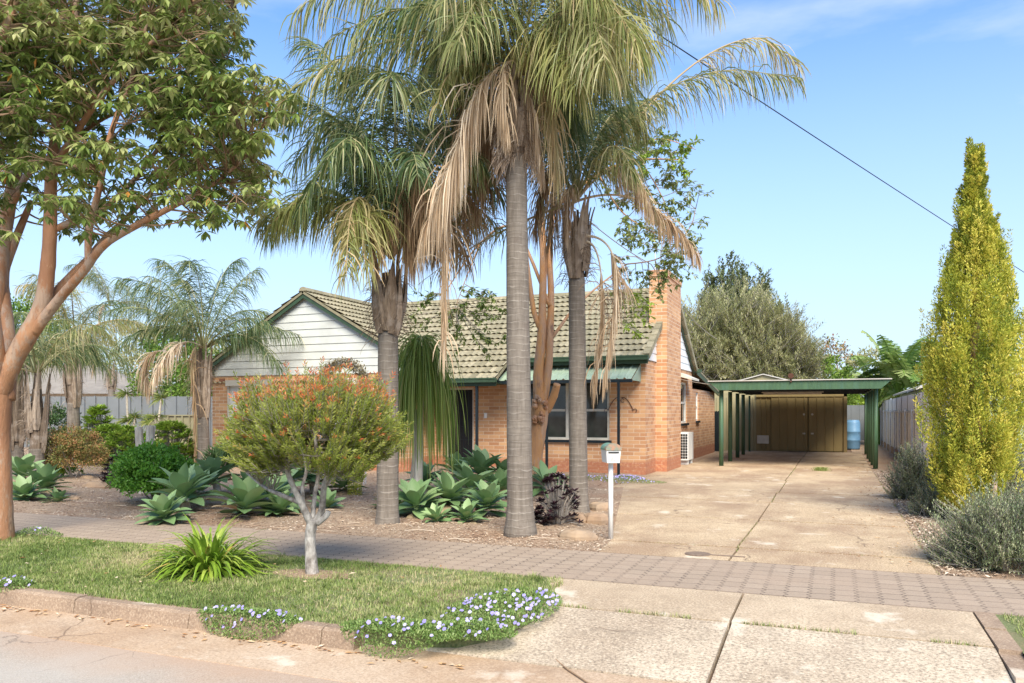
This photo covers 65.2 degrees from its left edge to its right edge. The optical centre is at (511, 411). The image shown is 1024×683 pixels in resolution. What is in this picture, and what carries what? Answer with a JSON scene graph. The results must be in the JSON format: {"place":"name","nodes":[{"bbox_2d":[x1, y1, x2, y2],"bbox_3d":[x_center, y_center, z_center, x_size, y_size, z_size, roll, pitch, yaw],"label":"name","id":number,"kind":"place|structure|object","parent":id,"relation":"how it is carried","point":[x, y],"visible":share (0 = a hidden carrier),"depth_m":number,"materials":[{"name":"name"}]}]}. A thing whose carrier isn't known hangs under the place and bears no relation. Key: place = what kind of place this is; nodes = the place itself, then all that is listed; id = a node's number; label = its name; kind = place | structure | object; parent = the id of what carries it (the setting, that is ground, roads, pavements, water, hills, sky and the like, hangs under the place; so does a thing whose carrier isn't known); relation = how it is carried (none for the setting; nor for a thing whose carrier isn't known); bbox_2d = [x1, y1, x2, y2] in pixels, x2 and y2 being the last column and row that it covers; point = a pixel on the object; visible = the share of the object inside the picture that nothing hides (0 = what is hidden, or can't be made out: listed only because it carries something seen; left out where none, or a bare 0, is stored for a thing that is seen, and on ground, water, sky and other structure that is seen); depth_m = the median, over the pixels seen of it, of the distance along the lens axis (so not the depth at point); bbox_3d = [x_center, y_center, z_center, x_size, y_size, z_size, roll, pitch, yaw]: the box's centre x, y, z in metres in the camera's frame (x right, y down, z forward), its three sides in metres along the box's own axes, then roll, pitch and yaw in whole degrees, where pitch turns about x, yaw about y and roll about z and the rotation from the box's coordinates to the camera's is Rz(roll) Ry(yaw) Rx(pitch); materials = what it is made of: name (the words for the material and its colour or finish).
{"place":"outdoors","nodes":[
{"label":"outdoors","id":0,"kind":"place"},
{"bbox_2d":[0,631,346,682],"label":"road","id":1,"kind":"structure","parent":0,"point":[24,658],"depth_m":5.25,"materials":[{"name":"asphalt"}]},
{"bbox_2d":[0,533,563,648],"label":"lawn","id":2,"kind":"structure","parent":0,"point":[456,643],"depth_m":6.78,"materials":[{"name":"plant"}]},
{"bbox_2d":[15,525,62,539],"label":"ground cover","id":3,"kind":"object","parent":2,"relation":"on","point":[38,529],"visible":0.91,"depth_m":9.92,"materials":[{"name":"green plant"}]},
{"bbox_2d":[0,0,307,540],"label":"orange barked tree","id":4,"kind":"object","parent":2,"relation":"on","point":[39,43],"visible":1,"depth_m":8.84,"materials":[{"name":"green plant"}]},
{"bbox_2d":[134,513,283,584],"bbox_3d":[-2.921,1.270,7.763,1.443,0.566,1.522,0,0,22],"label":"strappy clump","id":5,"kind":"object","parent":2,"relation":"on","point":[205,555],"visible":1,"depth_m":7.56,"materials":[{"name":"green plant"}]},
{"bbox_2d":[273,569,349,578],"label":"bare soil","id":6,"kind":"structure","parent":2,"relation":"on","point":[299,571],"depth_m":7.59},
{"bbox_2d":[213,356,414,574],"bbox_3d":[-1.876,0.523,7.651,1.732,2.129,1.853,0,0,-43],"label":"bottlebrush tree","id":7,"kind":"object","parent":6,"relation":"on","point":[268,436],"visible":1,"depth_m":7.26,"materials":[{"name":"green plant"}]},
{"bbox_2d":[339,615,463,657],"bbox_3d":[-0.780,1.568,5.653,0.996,0.201,0.554,0,0,22],"label":"ground cover","id":8,"kind":"object","parent":2,"relation":"on","point":[358,622],"visible":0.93,"depth_m":5.56,"materials":[{"name":"green plant"}]},
{"bbox_2d":[427,617,517,640],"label":"ground cover","id":9,"kind":"object","parent":2,"relation":"on","point":[486,628],"visible":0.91,"depth_m":5.56,"materials":[{"name":"green plant"}]},
{"bbox_2d":[439,587,562,633],"bbox_3d":[-0.070,1.515,6.288,0.878,0.070,1.524,0,0,22],"label":"ground cover","id":10,"kind":"object","parent":2,"relation":"on","point":[489,603],"visible":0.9,"depth_m":6.24,"materials":[{"name":"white plant"}]},
{"bbox_2d":[13,447,726,551],"bbox_3d":[-9.094,1.542,40.625,42.700,0.136,51.480,0,0,22],"label":"garden bed","id":11,"kind":"object","parent":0,"point":[76,483],"visible":0.02,"depth_m":11.98,"materials":[{"name":"soil"}]},
{"bbox_2d":[13,474,50,500],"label":"agave","id":12,"kind":"object","parent":11,"relation":"on","point":[23,487],"visible":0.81,"depth_m":13.67,"materials":[{"name":"green plant"}]},
{"bbox_2d":[12,453,51,486],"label":"agave","id":13,"kind":"object","parent":11,"relation":"on","point":[23,463],"visible":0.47,"depth_m":15.27,"materials":[{"name":"green plant"}]},
{"bbox_2d":[10,291,76,368],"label":"broad tree","id":14,"kind":"object","parent":11,"relation":"on","point":[24,309],"visible":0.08,"depth_m":51.36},
{"bbox_2d":[16,461,72,498],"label":"agave","id":15,"kind":"object","parent":11,"relation":"on","point":[46,474],"visible":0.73,"depth_m":14.32,"materials":[{"name":"green plant"}]},
{"bbox_2d":[26,401,83,458],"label":"round bush","id":16,"kind":"object","parent":11,"relation":"on","point":[56,417],"visible":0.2,"depth_m":24.80,"materials":[{"name":"green plant"}]},
{"bbox_2d":[11,318,101,475],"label":"palm tree","id":17,"kind":"object","parent":11,"relation":"on","point":[17,448],"visible":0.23,"depth_m":19.38,"materials":[{"name":"green plant"}]},
{"bbox_2d":[13,312,136,476],"bbox_3d":[-10.755,-0.322,17.592,4.386,3.751,3.930,0,0,-40],"label":"palm tree","id":18,"kind":"object","parent":11,"relation":"on","point":[36,416],"visible":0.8,"depth_m":17.42,"materials":[{"name":"green plant"}]},
{"bbox_2d":[44,422,115,477],"bbox_3d":[-9.958,0.903,18.212,1.678,1.354,1.714,0,0,22],"label":"red bush","id":19,"kind":"object","parent":11,"relation":"on","point":[65,445],"visible":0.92,"depth_m":17.95,"materials":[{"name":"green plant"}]},
{"bbox_2d":[11,270,157,462],"bbox_3d":[-13.073,-1.195,23.987,4.970,5.560,5.103,0,0,-26],"label":"palm tree","id":20,"kind":"object","parent":11,"relation":"on","point":[73,390],"visible":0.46,"depth_m":23.84,"materials":[{"name":"green plant"}]},
{"bbox_2d":[20,365,159,395],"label":"neighbour house","id":21,"kind":"structure","parent":11,"relation":"on","point":[98,388],"depth_m":46.43,"materials":[{"name":"beige paint"}]},
{"bbox_2d":[79,404,118,461],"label":"lime succulent","id":22,"kind":"object","parent":11,"relation":"on","point":[93,412],"visible":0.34,"depth_m":23.82,"materials":[{"name":"green plant"}]},
{"bbox_2d":[78,423,133,463],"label":"lime succulent","id":23,"kind":"object","parent":11,"relation":"on","point":[103,429],"visible":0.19,"depth_m":23.16,"materials":[{"name":"green plant"}]},
{"bbox_2d":[24,396,211,447],"bbox_3d":[-17.695,0.440,33.955,11.738,2.220,0.090,0,0,0],"label":"metal fence","id":24,"kind":"object","parent":11,"relation":"on","point":[176,405],"visible":0.22,"depth_m":34.00,"materials":[{"name":"metal"}]},
{"bbox_2d":[62,254,176,395],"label":"palm tree","id":25,"kind":"object","parent":11,"relation":"on","point":[110,389],"visible":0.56,"depth_m":39.80,"materials":[{"name":"green plant"}]},
{"bbox_2d":[99,424,145,468],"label":"lime succulent","id":26,"kind":"object","parent":11,"relation":"on","point":[125,433],"visible":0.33,"depth_m":20.69,"materials":[{"name":"green plant"}]},
{"bbox_2d":[113,385,144,425],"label":"yucca plant","id":27,"kind":"object","parent":11,"relation":"on","point":[128,416],"visible":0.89,"depth_m":25.96,"materials":[{"name":"green plant"}]},
{"bbox_2d":[106,435,200,499],"bbox_3d":[-5.975,0.984,13.273,1.523,1.192,1.478,0,0,22],"label":"round bush","id":28,"kind":"object","parent":11,"relation":"on","point":[135,468],"visible":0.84,"depth_m":12.89,"materials":[{"name":"green plant"}]},
{"bbox_2d":[138,388,174,437],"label":"yucca plant","id":29,"kind":"object","parent":11,"relation":"on","point":[149,418],"visible":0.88,"depth_m":25.97,"materials":[{"name":"green plant"}]},
{"bbox_2d":[134,489,195,525],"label":"agave","id":30,"kind":"object","parent":11,"relation":"on","point":[162,507],"visible":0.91,"depth_m":11.04,"materials":[{"name":"green plant"}]},
{"bbox_2d":[144,419,196,460],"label":"lime succulent","id":31,"kind":"object","parent":11,"relation":"on","point":[165,427],"visible":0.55,"depth_m":22.82,"materials":[{"name":"green plant"}]},
{"bbox_2d":[125,319,221,395],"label":"broad tree","id":32,"kind":"object","parent":11,"relation":"on","point":[176,387],"visible":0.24,"depth_m":41.16,"materials":[{"name":"plant"}]},
{"bbox_2d":[150,415,197,446],"bbox_3d":[-13.484,0.830,32.255,2.627,1.440,0.090,0,0,4],"label":"metal fence","id":33,"kind":"object","parent":11,"relation":"on","point":[185,421],"visible":0.22,"depth_m":32.27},
{"bbox_2d":[146,462,223,511],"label":"agave","id":34,"kind":"object","parent":11,"relation":"on","point":[183,479],"visible":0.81,"depth_m":12.12,"materials":[{"name":"green plant"}]},
{"bbox_2d":[95,255,304,463],"bbox_3d":[-8.275,-1.340,21.397,4.704,5.839,5.190,0,0,-35],"label":"palm tree","id":35,"kind":"object","parent":11,"relation":"on","point":[200,377],"visible":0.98,"depth_m":20.78,"materials":[{"name":"green plant"}]},
{"bbox_2d":[188,464,229,504],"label":"agave","id":36,"kind":"object","parent":11,"relation":"on","point":[199,470],"visible":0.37,"depth_m":13.03,"materials":[{"name":"green plant"}]},
{"bbox_2d":[194,452,240,492],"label":"agave","id":37,"kind":"object","parent":11,"relation":"on","point":[209,462],"visible":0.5,"depth_m":14.72,"materials":[{"name":"green plant"}]},
{"bbox_2d":[199,444,237,475],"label":"plant","id":38,"kind":"object","parent":11,"relation":"on","point":[215,454],"visible":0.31,"depth_m":18.80,"materials":[{"name":"green plant"}]},
{"bbox_2d":[207,473,282,516],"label":"agave","id":39,"kind":"object","parent":11,"relation":"on","point":[247,491],"visible":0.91,"depth_m":11.50,"materials":[{"name":"green plant"}]},
{"bbox_2d":[222,468,306,512],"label":"agave","id":40,"kind":"object","parent":11,"relation":"on","point":[282,486],"visible":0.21,"depth_m":12.40,"materials":[{"name":"green plant"}]},
{"bbox_2d":[257,489,300,515],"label":"agave","id":41,"kind":"object","parent":11,"relation":"on","point":[282,504],"visible":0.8,"depth_m":11.80,"materials":[{"name":"green plant"}]},
{"bbox_2d":[307,487,344,507],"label":"agave","id":42,"kind":"object","parent":11,"relation":"on","point":[330,500],"visible":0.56,"depth_m":12.43,"materials":[{"name":"green plant"}]},
{"bbox_2d":[313,356,370,484],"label":"vine arch","id":43,"kind":"structure","parent":11,"relation":"on","point":[355,368],"depth_m":16.60,"materials":[{"name":"brown plant"}]},
{"bbox_2d":[247,34,505,524],"bbox_3d":[-1.815,-1.986,11.127,3.792,7.172,4.270,0,0,22],"label":"palm tree","id":44,"kind":"object","parent":11,"relation":"on","point":[375,232],"visible":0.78,"depth_m":10.27,"materials":[{"name":"green plant"}]},
{"bbox_2d":[375,327,468,483],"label":"ponytail palm","id":45,"kind":"object","parent":11,"relation":"on","point":[424,390],"visible":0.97,"depth_m":12.95,"materials":[{"name":"green plant"}]},
{"bbox_2d":[399,478,450,519],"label":"agave","id":46,"kind":"object","parent":11,"relation":"on","point":[413,495],"visible":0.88,"depth_m":11.82,"materials":[{"name":"green plant"}]},
{"bbox_2d":[418,502,452,522],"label":"agave","id":47,"kind":"object","parent":11,"relation":"on","point":[433,512],"visible":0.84,"depth_m":11.11,"materials":[{"name":"green plant"}]},
{"bbox_2d":[423,470,479,514],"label":"agave","id":48,"kind":"object","parent":11,"relation":"on","point":[449,487],"visible":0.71,"depth_m":12.12,"materials":[{"name":"green plant"}]},
{"bbox_2d":[442,498,488,523],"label":"agave","id":49,"kind":"object","parent":11,"relation":"on","point":[466,509],"visible":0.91,"depth_m":11.11,"materials":[{"name":"green plant"}]},
{"bbox_2d":[436,458,501,501],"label":"agave","id":50,"kind":"object","parent":11,"relation":"on","point":[466,472],"visible":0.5,"depth_m":12.98,"materials":[{"name":"green plant"}]},
{"bbox_2d":[451,444,504,490],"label":"agave","id":51,"kind":"object","parent":11,"relation":"on","point":[480,461],"visible":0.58,"depth_m":15.21,"materials":[{"name":"green plant"}]},
{"bbox_2d":[477,467,506,498],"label":"agave","id":52,"kind":"object","parent":11,"relation":"on","point":[500,476],"visible":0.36,"depth_m":13.65,"materials":[{"name":"green plant"}]},
{"bbox_2d":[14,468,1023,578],"bbox_3d":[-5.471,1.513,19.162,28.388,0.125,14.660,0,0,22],"label":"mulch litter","id":53,"kind":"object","parent":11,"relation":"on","point":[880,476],"visible":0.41,"depth_m":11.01,"materials":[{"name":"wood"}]},
{"bbox_2d":[532,460,568,498],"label":"agave","id":54,"kind":"object","parent":11,"relation":"on","point":[543,471],"visible":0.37,"depth_m":14.43,"materials":[{"name":"green plant"}]},
{"bbox_2d":[406,125,713,487],"bbox_3d":[0.888,-2.103,15.845,6.084,7.362,2.213,0,0,-2],"label":"amber barked tree","id":55,"kind":"object","parent":11,"relation":"on","point":[542,402],"visible":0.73,"depth_m":15.52,"materials":[{"name":"green plant"}]},
{"bbox_2d":[558,528,597,540],"bbox_3d":[0.796,1.500,9.740,0.489,0.140,0.269,0,0,42],"label":"garden rock","id":56,"kind":"object","parent":11,"relation":"on","point":[574,534],"visible":0.91,"depth_m":9.64,"materials":[{"name":"stone"}]},
{"bbox_2d":[584,511,607,524],"bbox_3d":[1.179,1.484,11.131,0.322,0.172,0.362,0,0,-19],"label":"garden rock","id":57,"kind":"object","parent":11,"relation":"on","point":[597,518],"visible":0.85,"depth_m":11.04,"materials":[{"name":"stone"}]},
{"bbox_2d":[600,443,621,539],"bbox_3d":[1.203,0.974,9.740,0.198,1.192,0.324,0,0,-6],"label":"mailbox","id":58,"kind":"object","parent":11,"relation":"on","point":[610,453],"visible":0.99,"depth_m":9.71,"materials":[{"name":"white paint"}]},
{"bbox_2d":[696,250,758,367],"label":"conifer tree","id":59,"kind":"object","parent":11,"relation":"on","point":[722,278],"visible":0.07,"depth_m":49.45,"materials":[{"name":"green plant"}]},
{"bbox_2d":[681,270,828,380],"bbox_3d":[11.671,-2.882,42.051,9.444,8.864,9.447,0,0,22],"label":"feathery tree","id":60,"kind":"object","parent":11,"relation":"on","point":[731,328],"visible":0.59,"depth_m":39.55,"materials":[{"name":"green plant"}]},
{"bbox_2d":[748,263,773,303],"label":"conifer tree","id":61,"kind":"object","parent":11,"relation":"on","point":[764,287],"visible":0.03,"depth_m":49.51,"materials":[{"name":"green plant"}]},
{"bbox_2d":[0,0,1023,396],"label":"sky","id":62,"kind":"structure","parent":0,"point":[898,88],"materials":[{"name":"blue"}]},
{"bbox_2d":[14,512,1023,616],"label":"footpath","id":63,"kind":"structure","parent":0,"point":[968,594],"depth_m":7.93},
{"bbox_2d":[414,578,1012,682],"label":"driveway apron","id":64,"kind":"object","parent":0,"point":[885,644],"visible":0.81,"depth_m":5.58,"materials":[{"name":"concrete"}]},
{"bbox_2d":[600,450,936,574],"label":"driveway","id":65,"kind":"structure","parent":0,"point":[711,503],"depth_m":11.93,"materials":[{"name":"concrete"}]},
{"bbox_2d":[550,466,979,646],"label":"weeds","id":66,"kind":"object","parent":65,"relation":"on","point":[822,468],"visible":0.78,"depth_m":6.15,"materials":[{"name":"green plant"}]},
{"bbox_2d":[715,374,846,451],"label":"garage shed","id":67,"kind":"structure","parent":65,"relation":"on","point":[807,422],"depth_m":31.12,"materials":[{"name":"beige paint"}]},
{"bbox_2d":[771,397,807,450],"bbox_3d":[10.794,0.470,31.134,1.350,2.080,0.100,0,0,22],"label":"door","id":68,"kind":"structure","parent":67,"relation":"in","point":[789,415],"depth_m":31.15,"materials":[{"name":"beige paint"}]},
{"bbox_2d":[809,397,842,450],"bbox_3d":[12.018,0.470,30.639,1.230,2.080,0.100,0,0,22],"label":"door","id":69,"kind":"structure","parent":67,"relation":"in","point":[825,413],"depth_m":30.64,"materials":[{"name":"beige paint"}]},
{"bbox_2d":[708,373,891,468],"bbox_3d":[9.506,0.249,26.158,4.730,2.603,9.571,0,0,22],"label":"carport","id":70,"kind":"object","parent":65,"relation":"on","point":[869,387],"visible":0.99,"depth_m":22.82,"materials":[{"name":"paint"}]},
{"bbox_2d":[627,14,1023,271],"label":"power line","id":71,"kind":"object","parent":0,"point":[815,137],"visible":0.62,"depth_m":19.45,"materials":[{"name":"paint"}]},
{"bbox_2d":[851,440,1023,580],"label":"side bed","id":72,"kind":"object","parent":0,"point":[885,456],"depth_m":10.99,"materials":[{"name":"soil"}]},
{"bbox_2d":[847,420,860,448],"bbox_3d":[14.146,0.945,33.200,0.602,1.210,0.602,0,0,22],"label":"blue barrel","id":73,"kind":"object","parent":72,"relation":"on","point":[853,434],"visible":0.81,"depth_m":32.95,"materials":[{"name":"plastic"}]},
{"bbox_2d":[847,405,863,439],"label":"metal fence","id":74,"kind":"object","parent":72,"relation":"on","point":[855,412],"visible":0.03,"depth_m":42.41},
{"bbox_2d":[830,345,903,403],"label":"leafy bush","id":75,"kind":"object","parent":72,"relation":"on","point":[852,363],"visible":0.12,"depth_m":48.19,"materials":[{"name":"green plant"}]},
{"bbox_2d":[850,355,899,444],"bbox_3d":[17.460,-0.570,38.248,3.810,4.249,4.258,0,0,-39],"label":"banana plant","id":76,"kind":"object","parent":72,"relation":"on","point":[885,392],"visible":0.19,"depth_m":37.86,"materials":[{"name":"green plant"}]},
{"bbox_2d":[848,330,928,397],"bbox_3d":[17.336,-1.104,36.001,4.090,5.316,4.061,0,0,22],"label":"banana plant","id":77,"kind":"object","parent":72,"relation":"on","point":[887,365],"visible":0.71,"depth_m":35.67,"materials":[{"name":"green plant"}]},
{"bbox_2d":[878,351,937,405],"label":"banana plant","id":78,"kind":"object","parent":72,"relation":"on","point":[903,366],"visible":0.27,"depth_m":35.02,"materials":[{"name":"green plant"}]},
{"bbox_2d":[881,438,937,501],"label":"rosemary bush","id":79,"kind":"object","parent":72,"relation":"on","point":[910,472],"visible":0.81,"depth_m":14.10,"materials":[{"name":"plant"}]},
{"bbox_2d":[901,478,960,517],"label":"rosemary bush","id":80,"kind":"object","parent":72,"relation":"on","point":[922,499],"visible":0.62,"depth_m":11.92,"materials":[{"name":"plant"}]},
{"bbox_2d":[880,389,988,484],"bbox_3d":[12.947,0.525,26.694,0.090,2.050,32.860,0,0,22],"label":"metal fence","id":81,"kind":"object","parent":72,"relation":"on","point":[898,423],"visible":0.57,"depth_m":26.66,"materials":[{"name":"metal"}]},
{"bbox_2d":[907,472,1023,576],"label":"rosemary bush","id":82,"kind":"object","parent":72,"relation":"on","point":[990,532],"visible":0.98,"depth_m":7.97,"materials":[{"name":"plant"}]},
{"bbox_2d":[912,136,1023,513],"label":"golden cypress","id":83,"kind":"object","parent":72,"relation":"on","point":[977,260],"visible":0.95,"depth_m":11.04,"materials":[{"name":"yellow plant"}]},
{"bbox_2d":[1002,426,1023,508],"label":"rosemary bush","id":84,"kind":"object","parent":72,"relation":"on","point":[1009,484],"visible":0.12,"depth_m":12.33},
{"bbox_2d":[995,614,1023,652],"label":"verge","id":85,"kind":"structure","parent":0,"point":[1010,627],"depth_m":5.72,"materials":[{"name":"plant"}]},
{"label":"soil under driveway","id":86,"kind":"structure","parent":0,"visible":0},
{"bbox_2d":[212,240,718,474],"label":"brick house","id":87,"kind":"structure","parent":86,"relation":"on","point":[654,389],"depth_m":21.21,"materials":[{"name":"brick"}]},
{"bbox_2d":[225,380,272,433],"bbox_3d":[-7.361,-0.120,22.463,1.560,1.540,0.200,0,0,22],"label":"window","id":88,"kind":"structure","parent":87,"relation":"in","point":[232,385],"depth_m":22.67,"materials":[{"name":"beige paint"}]},
{"bbox_2d":[447,387,473,457],"bbox_3d":[-1.376,0.390,21.593,0.850,2.080,0.110,0,0,22],"label":"door","id":89,"kind":"structure","parent":87,"relation":"in","point":[469,392],"depth_m":21.55,"materials":[{"name":"black"}]},
{"bbox_2d":[531,383,611,442],"bbox_3d":[1.403,-0.005,20.384,2.350,1.570,0.170,0,0,22],"label":"window","id":90,"kind":"structure","parent":87,"relation":"in","point":[558,418],"depth_m":20.22,"materials":[{"name":"glass"}]},
{"bbox_2d":[681,432,692,464],"bbox_3d":[5.176,1.080,23.839,0.318,0.940,0.915,0,0,22],"label":"air conditioner","id":91,"kind":"object","parent":87,"relation":"attached to","point":[686,448],"visible":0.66,"depth_m":23.43,"materials":[{"name":"white"}]},
{"bbox_2d":[459,479,506,519],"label":"agave","id":92,"kind":"object","parent":86,"relation":"on","point":[487,496],"visible":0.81,"depth_m":11.80,"materials":[{"name":"green plant"}]},
{"bbox_2d":[266,0,734,537],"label":"palm tree","id":93,"kind":"object","parent":86,"relation":"on","point":[514,98],"visible":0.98,"depth_m":9.73,"materials":[{"name":"green plant"}]},
{"bbox_2d":[534,471,584,525],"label":"dark succulent","id":94,"kind":"object","parent":86,"relation":"on","point":[555,509],"visible":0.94,"depth_m":10.75,"materials":[{"name":"black plant"}]},
{"bbox_2d":[416,35,811,512],"bbox_3d":[1.582,-2.324,12.200,6.260,7.850,3.044,0,0,-3],"label":"palm tree","id":95,"kind":"object","parent":86,"relation":"on","point":[576,237],"visible":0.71,"depth_m":11.99,"materials":[{"name":"green plant"}]},
{"bbox_2d":[746,306,832,378],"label":"feathery tree","id":96,"kind":"object","parent":86,"relation":"on","point":[811,368],"visible":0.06,"depth_m":41.80,"materials":[{"name":"green plant"}]},
{"bbox_2d":[804,333,853,368],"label":"bare tree","id":97,"kind":"object","parent":86,"relation":"on","point":[827,344],"visible":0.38,"depth_m":49.72,"materials":[{"name":"plant"}]},
{"bbox_2d":[814,351,859,404],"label":"leafy bush","id":98,"kind":"object","parent":86,"relation":"on","point":[845,373],"visible":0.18,"depth_m":44.39,"materials":[{"name":"plant"}]},
{"label":"ground","id":99,"kind":"structure","parent":0,"visible":0},
{"bbox_2d":[85,313,179,390],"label":"broad tree","id":100,"kind":"object","parent":99,"relation":"on","point":[131,358],"visible":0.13,"depth_m":61.49,"materials":[{"name":"green plant"}]},
{"bbox_2d":[0,604,676,682],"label":"gutter","id":101,"kind":"object","parent":99,"relation":"on","point":[341,665],"depth_m":5.47,"materials":[{"name":"concrete"}]},
{"bbox_2d":[0,585,364,650],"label":"kerb","id":102,"kind":"structure","parent":101,"relation":"on","point":[307,632],"depth_m":6.28,"materials":[{"name":"concrete"}]},
{"bbox_2d":[0,575,39,591],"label":"ground cover","id":103,"kind":"object","parent":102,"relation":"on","point":[13,581],"visible":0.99,"depth_m":7.05,"materials":[{"name":"green plant"}]},
{"bbox_2d":[197,604,305,640],"bbox_3d":[-1.989,1.574,6.041,0.987,0.193,0.388,0,0,22],"label":"ground cover","id":104,"kind":"object","parent":101,"relation":"on","point":[266,613],"visible":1,"depth_m":5.97,"materials":[{"name":"green plant"}]},
{"bbox_2d":[1,464,916,668],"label":"fallen leaves","id":105,"kind":"object","parent":101,"relation":"on","point":[204,633],"visible":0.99,"depth_m":6.24,"materials":[{"name":"brown plant"}]},
{"label":"soil under apron","id":106,"kind":"structure","parent":0,"visible":0},
{"bbox_2d":[974,611,1023,682],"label":"edging kerb","id":107,"kind":"structure","parent":106,"relation":"on","point":[1009,650],"depth_m":5.32,"materials":[{"name":"concrete"}]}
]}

